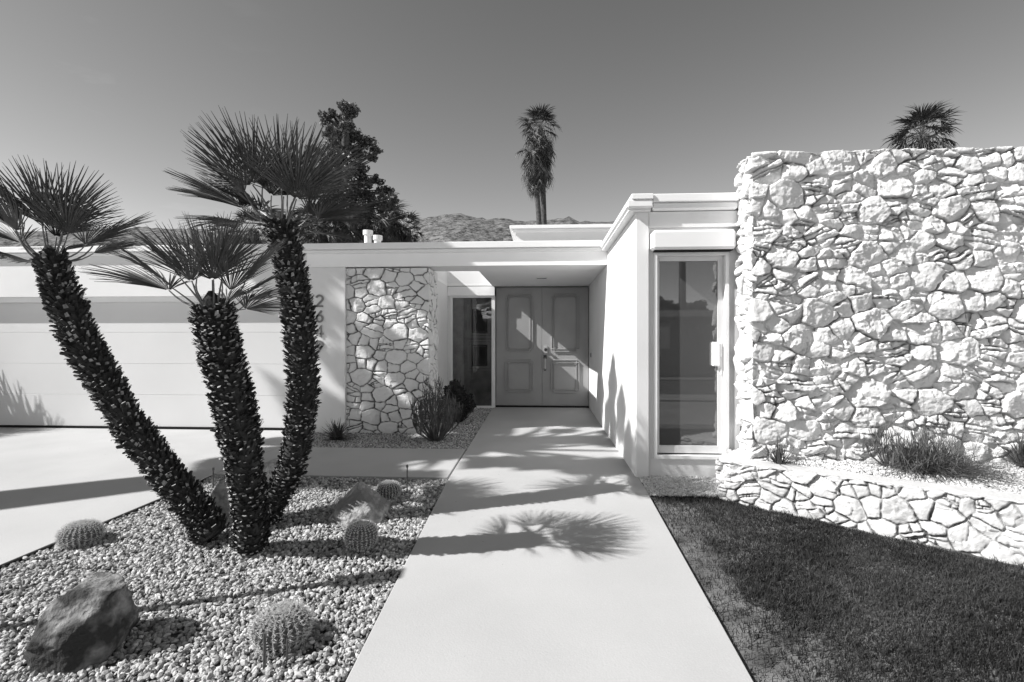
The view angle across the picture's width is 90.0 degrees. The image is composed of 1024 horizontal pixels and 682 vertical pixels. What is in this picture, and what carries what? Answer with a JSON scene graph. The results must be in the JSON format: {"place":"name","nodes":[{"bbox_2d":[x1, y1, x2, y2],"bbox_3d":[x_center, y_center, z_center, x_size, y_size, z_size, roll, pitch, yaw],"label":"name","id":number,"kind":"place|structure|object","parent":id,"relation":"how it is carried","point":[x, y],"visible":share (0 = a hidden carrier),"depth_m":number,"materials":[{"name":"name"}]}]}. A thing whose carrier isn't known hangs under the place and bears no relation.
{"place":"outdoors","nodes":[
{"label":"outdoors","id":0,"kind":"place"},
{"bbox_2d":[0,427,314,564],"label":"driveway","id":1,"kind":"structure","parent":0,"point":[53,481],"depth_m":5.28,"materials":[{"name":"concrete"}]},
{"bbox_2d":[0,475,447,681],"bbox_3d":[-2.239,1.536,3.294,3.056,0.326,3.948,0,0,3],"label":"gravel bed","id":2,"kind":"object","parent":0,"point":[162,623],"visible":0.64,"depth_m":3.21,"materials":[{"name":"grey gravel"}]},
{"bbox_2d":[53,517,106,549],"bbox_3d":[-3.196,1.424,3.793,0.321,0.190,0.321,0,0,3],"label":"barrel cactus","id":3,"kind":"object","parent":2,"relation":"on","point":[74,534],"visible":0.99,"depth_m":3.73,"materials":[{"name":"white plant"}]},
{"bbox_2d":[23,572,138,674],"bbox_3d":[-2.222,1.432,2.652,0.480,0.361,0.427,0,0,3],"label":"boulder","id":4,"kind":"object","parent":2,"relation":"on","point":[92,619],"visible":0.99,"depth_m":2.52,"materials":[{"name":"grey stone"}]},
{"bbox_2d":[0,474,212,568],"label":"bed edging","id":5,"kind":"object","parent":2,"relation":"on","point":[34,552],"visible":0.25,"depth_m":4.12,"materials":[{"name":"grey"}]},
{"bbox_2d":[0,155,229,544],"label":"fan palm","id":6,"kind":"object","parent":2,"relation":"on","point":[132,429],"visible":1,"depth_m":3.81,"materials":[{"name":"black plant"}]},
{"bbox_2d":[77,211,294,555],"bbox_3d":[-2.026,0.355,3.292,1.249,2.301,0.986,0,0,3],"label":"fan palm","id":7,"kind":"object","parent":2,"relation":"on","point":[223,364],"visible":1,"depth_m":3.25,"materials":[{"name":"black plant"}]},
{"bbox_2d":[212,467,214,487],"bbox_3d":[-2.874,1.330,4.927,0.020,0.225,0.021,0,0,3],"label":"stake","id":8,"kind":"object","parent":2,"relation":"on","point":[213,469],"visible":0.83,"depth_m":4.92,"materials":[{"name":"metal"}]},
{"bbox_2d":[210,480,233,527],"bbox_3d":[-2.331,1.313,4.114,0.214,0.379,0.181,0,0,3],"label":"boulder","id":9,"kind":"object","parent":2,"relation":"on","point":[220,492],"visible":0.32,"depth_m":4.05,"materials":[{"name":"grey stone"}]},
{"bbox_2d":[263,632,266,669],"bbox_3d":[-1.195,1.510,2.474,0.019,0.200,0.020,0,0,3],"label":"stake","id":10,"kind":"object","parent":2,"relation":"on","point":[264,648],"visible":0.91,"depth_m":2.47,"materials":[{"name":"metal"}]},
{"bbox_2d":[163,105,369,525],"bbox_3d":[-1.919,-0.126,4.202,1.596,3.232,1.328,0,0,3],"label":"fan palm","id":11,"kind":"object","parent":2,"relation":"on","point":[299,176],"visible":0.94,"depth_m":4.00,"materials":[{"name":"black plant"}]},
{"bbox_2d":[263,458,279,482],"bbox_3d":[-2.349,1.291,4.986,0.317,0.264,0.270,0,0,3],"label":"boulder","id":12,"kind":"object","parent":2,"relation":"on","point":[270,465],"visible":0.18,"depth_m":4.90,"materials":[{"name":"grey stone"}]},
{"bbox_2d":[245,598,316,656],"bbox_3d":[-1.202,1.485,2.675,0.346,0.213,0.350,0,0,3],"label":"barrel cactus","id":13,"kind":"object","parent":2,"relation":"on","point":[280,623],"visible":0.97,"depth_m":2.60,"materials":[{"name":"white plant"}]},
{"bbox_2d":[286,639,287,661],"bbox_3d":[-1.112,1.540,2.530,0.011,0.130,0.010,0,0,3],"label":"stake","id":14,"kind":"object","parent":2,"relation":"on","point":[286,650],"visible":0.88,"depth_m":2.53,"materials":[{"name":"metal"}]},
{"bbox_2d":[328,481,390,526],"bbox_3d":[-1.267,1.348,4.250,0.453,0.360,0.393,0,0,3],"label":"boulder","id":15,"kind":"object","parent":2,"relation":"on","point":[361,500],"visible":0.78,"depth_m":4.13,"materials":[{"name":"grey stone"}]},
{"bbox_2d":[342,518,380,551],"bbox_3d":[-1.097,1.409,3.730,0.276,0.202,0.279,0,0,3],"label":"barrel cactus","id":16,"kind":"object","parent":2,"relation":"on","point":[360,534],"visible":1,"depth_m":3.66,"materials":[{"name":"white plant"}]},
{"bbox_2d":[375,479,402,498],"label":"barrel cactus","id":17,"kind":"object","parent":2,"relation":"on","point":[389,489],"visible":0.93,"depth_m":4.63,"materials":[{"name":"grey plant"}]},
{"bbox_2d":[406,464,407,492],"bbox_3d":[-0.975,1.299,4.765,0.020,0.295,0.022,0,0,3],"label":"stake","id":18,"kind":"object","parent":2,"relation":"on","point":[407,479],"visible":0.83,"depth_m":4.76,"materials":[{"name":"metal"}]},
{"bbox_2d":[0,213,614,246],"bbox_3d":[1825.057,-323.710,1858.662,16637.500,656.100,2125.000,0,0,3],"label":"mountains","id":19,"kind":"structure","parent":0,"point":[458,227],"depth_m":2365.46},
{"bbox_2d":[215,447,465,479],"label":"cross path","id":20,"kind":"structure","parent":0,"point":[377,463],"depth_m":5.79,"materials":[{"name":"concrete"}]},
{"bbox_2d":[2,426,741,681],"bbox_3d":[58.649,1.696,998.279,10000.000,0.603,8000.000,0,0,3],"label":"ground","id":21,"kind":"structure","parent":0,"point":[209,429],"depth_m":8.17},
{"bbox_2d":[204,214,241,243],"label":"shaggy palm","id":22,"kind":"object","parent":21,"relation":"on","point":[220,228],"visible":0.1,"depth_m":16.43,"materials":[{"name":"grey plant"}]},
{"bbox_2d":[225,206,268,243],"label":"shaggy palm","id":23,"kind":"object","parent":21,"relation":"on","point":[256,234],"visible":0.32,"depth_m":15.29,"materials":[{"name":"grey plant"}]},
{"bbox_2d":[292,199,342,242],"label":"shaggy palm","id":24,"kind":"object","parent":21,"relation":"on","point":[319,227],"visible":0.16,"depth_m":17.66,"materials":[{"name":"black plant"}]},
{"bbox_2d":[314,192,378,242],"bbox_3d":[-5.536,-1.752,17.367,2.094,6.305,2.198,0,0,3],"label":"shaggy palm","id":25,"kind":"object","parent":21,"relation":"on","point":[349,229],"visible":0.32,"depth_m":17.09,"materials":[{"name":"black plant"}]},
{"bbox_2d":[293,98,404,241],"bbox_3d":[-6.053,-3.878,19.438,4.364,10.560,2.773,0,0,3],"label":"dark evergreen tree","id":26,"kind":"object","parent":21,"relation":"on","point":[344,124],"visible":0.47,"depth_m":19.17,"materials":[{"name":"black plant"}]},
{"bbox_2d":[0,193,739,480],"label":"house","id":27,"kind":"structure","parent":21,"relation":"on","point":[624,328],"depth_m":7.68,"materials":[{"name":"white paint"}]},
{"bbox_2d":[0,302,289,429],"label":"garage door","id":28,"kind":"structure","parent":27,"relation":"in","point":[151,342],"depth_m":8.01,"materials":[{"name":"paint"}]},
{"bbox_2d":[453,298,491,404],"bbox_3d":[-0.804,0.200,10.530,0.840,2.320,0.110,0,0,3],"label":"window","id":29,"kind":"structure","parent":27,"relation":"in","point":[472,344],"depth_m":10.50,"materials":[{"name":"glass"}]},
{"bbox_2d":[496,288,541,405],"bbox_3d":[0.144,0.115,10.414,0.929,2.390,0.069,0,0,3],"label":"front door","id":30,"kind":"structure","parent":27,"relation":"in","point":[518,310],"depth_m":10.41,"materials":[{"name":"grey paint"}]},
{"bbox_2d":[542,287,587,405],"bbox_3d":[1.077,0.115,10.359,0.929,2.390,0.069,0,0,3],"label":"front door","id":31,"kind":"structure","parent":27,"relation":"in","point":[564,310],"depth_m":10.35,"materials":[{"name":"grey paint"}]},
{"bbox_2d":[653,252,728,459],"bbox_3d":[1.810,0.149,5.228,0.746,2.083,0.150,0,0,3],"label":"window","id":32,"kind":"structure","parent":27,"relation":"in","point":[691,289],"depth_m":5.23,"materials":[{"name":"grey glass"}]},
{"bbox_2d":[359,199,417,242],"bbox_3d":[-4.321,-1.740,17.644,2.146,6.283,2.026,0,0,3],"label":"shaggy palm","id":33,"kind":"object","parent":21,"relation":"on","point":[386,231],"visible":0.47,"depth_m":17.28,"materials":[{"name":"black plant"}]},
{"bbox_2d":[388,210,425,241],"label":"shaggy palm","id":34,"kind":"object","parent":21,"relation":"on","point":[408,233],"visible":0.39,"depth_m":17.85,"materials":[{"name":"black plant"}]},
{"bbox_2d":[515,138,551,224],"bbox_3d":[1.578,-6.860,39.037,2.645,16.519,2.971,0,0,-25],"label":"skirt palm","id":35,"kind":"object","parent":21,"relation":"on","point":[536,176],"visible":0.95,"depth_m":38.65,"materials":[{"name":"grey plant"}]},
{"bbox_2d":[516,103,560,224],"bbox_3d":[2.087,-8.448,39.910,3.777,19.683,3.548,0,0,3],"label":"skirt palm","id":36,"kind":"object","parent":21,"relation":"on","point":[542,114],"visible":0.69,"depth_m":39.54,"materials":[{"name":"grey plant"}]},
{"bbox_2d":[733,146,1023,465],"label":"stone wall","id":37,"kind":"structure","parent":21,"relation":"on","point":[882,286],"depth_m":4.64,"materials":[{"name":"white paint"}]},
{"bbox_2d":[882,99,962,149],"bbox_3d":[18.434,-4.686,22.898,2.969,12.172,2.979,0,0,3],"label":"skirt palm","id":38,"kind":"object","parent":21,"relation":"on","point":[914,121],"visible":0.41,"depth_m":22.56,"materials":[{"name":"grey plant"}]},
{"bbox_2d":[313,421,480,448],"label":"gravel","id":39,"kind":"structure","parent":0,"point":[405,442],"depth_m":7.03,"materials":[{"name":"grey gravel"}]},
{"bbox_2d":[309,408,491,449],"bbox_3d":[-1.675,1.372,8.461,2.430,0.082,3.833,0,0,3],"label":"gravel strip","id":40,"kind":"object","parent":39,"relation":"on","point":[466,428],"visible":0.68,"depth_m":7.15,"materials":[{"name":"gravel"}]},
{"bbox_2d":[317,418,359,442],"bbox_3d":[-2.443,1.226,7.137,0.669,0.333,0.626,0,0,42],"label":"agave","id":41,"kind":"object","parent":40,"relation":"on","point":[337,433],"visible":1,"depth_m":7.10,"materials":[{"name":"grey plant"}]},
{"bbox_2d":[409,374,462,441],"bbox_3d":[-1.062,0.920,7.091,0.712,0.936,0.783,0,0,3],"label":"pencil shrub","id":42,"kind":"object","parent":40,"relation":"on","point":[433,416],"visible":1,"depth_m":7.02,"materials":[{"name":"plant"}]},
{"bbox_2d":[440,379,476,421],"bbox_3d":[-0.914,0.985,8.620,0.616,0.784,0.628,0,0,3],"label":"dark shrub","id":43,"kind":"object","parent":39,"relation":"on","point":[465,399],"visible":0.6,"depth_m":8.52,"materials":[{"name":"black plant"}]},
{"bbox_2d":[0,0,1023,232],"label":"sky","id":44,"kind":"structure","parent":0,"point":[647,96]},
{"bbox_2d":[346,407,753,681],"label":"front path","id":45,"kind":"structure","parent":0,"point":[545,548],"depth_m":3.19,"materials":[{"name":"concrete"}]},
{"bbox_2d":[642,482,709,497],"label":"side soil","id":46,"kind":"structure","parent":0,"point":[673,493],"depth_m":4.71,"materials":[{"name":"soil"}]},
{"bbox_2d":[639,475,717,497],"bbox_3d":[1.715,1.391,4.914,0.917,0.074,0.550,0,0,3],"label":"gravel patch","id":47,"kind":"object","parent":46,"relation":"on","point":[687,485],"visible":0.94,"depth_m":4.88,"materials":[{"name":"grey gravel"}]},
{"bbox_2d":[650,494,1023,681],"bbox_3d":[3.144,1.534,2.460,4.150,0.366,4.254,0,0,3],"label":"lawn grass","id":48,"kind":"structure","parent":0,"point":[794,593],"depth_m":3.06,"materials":[{"name":"plant"}]},
{"bbox_2d":[715,449,1023,565],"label":"planter wall","id":49,"kind":"structure","parent":48,"relation":"on","point":[981,522],"depth_m":3.88,"materials":[{"name":"white stone"}]},
{"label":"planter soil","id":50,"kind":"structure","parent":49,"relation":"in","visible":0},
{"bbox_2d":[737,454,1023,494],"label":"planter gravel","id":51,"kind":"structure","parent":50,"relation":"on","point":[852,466],"depth_m":4.25,"materials":[{"name":"white gravel"}]},
{"bbox_2d":[759,439,804,464],"bbox_3d":[2.352,0.966,4.515,0.408,0.277,0.426,0,0,-42],"label":"spiky plant","id":52,"kind":"object","parent":51,"relation":"on","point":[778,455],"visible":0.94,"depth_m":4.51,"materials":[{"name":"grey plant"}]},
{"bbox_2d":[862,416,908,467],"bbox_3d":[3.265,0.872,4.471,0.315,0.464,0.324,0,0,3],"label":"twiggy plant","id":53,"kind":"object","parent":51,"relation":"on","point":[876,439],"visible":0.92,"depth_m":4.49,"materials":[{"name":"plant"}]},
{"bbox_2d":[843,394,1023,491],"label":"grass clump","id":54,"kind":"object","parent":51,"relation":"on","point":[926,459],"visible":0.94,"depth_m":4.26,"materials":[{"name":"plant"}]},
{"bbox_2d":[980,431,1023,467],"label":"spiky plant","id":55,"kind":"object","parent":51,"relation":"on","point":[1018,454],"visible":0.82,"depth_m":4.47,"materials":[{"name":"grey plant"}]}
]}

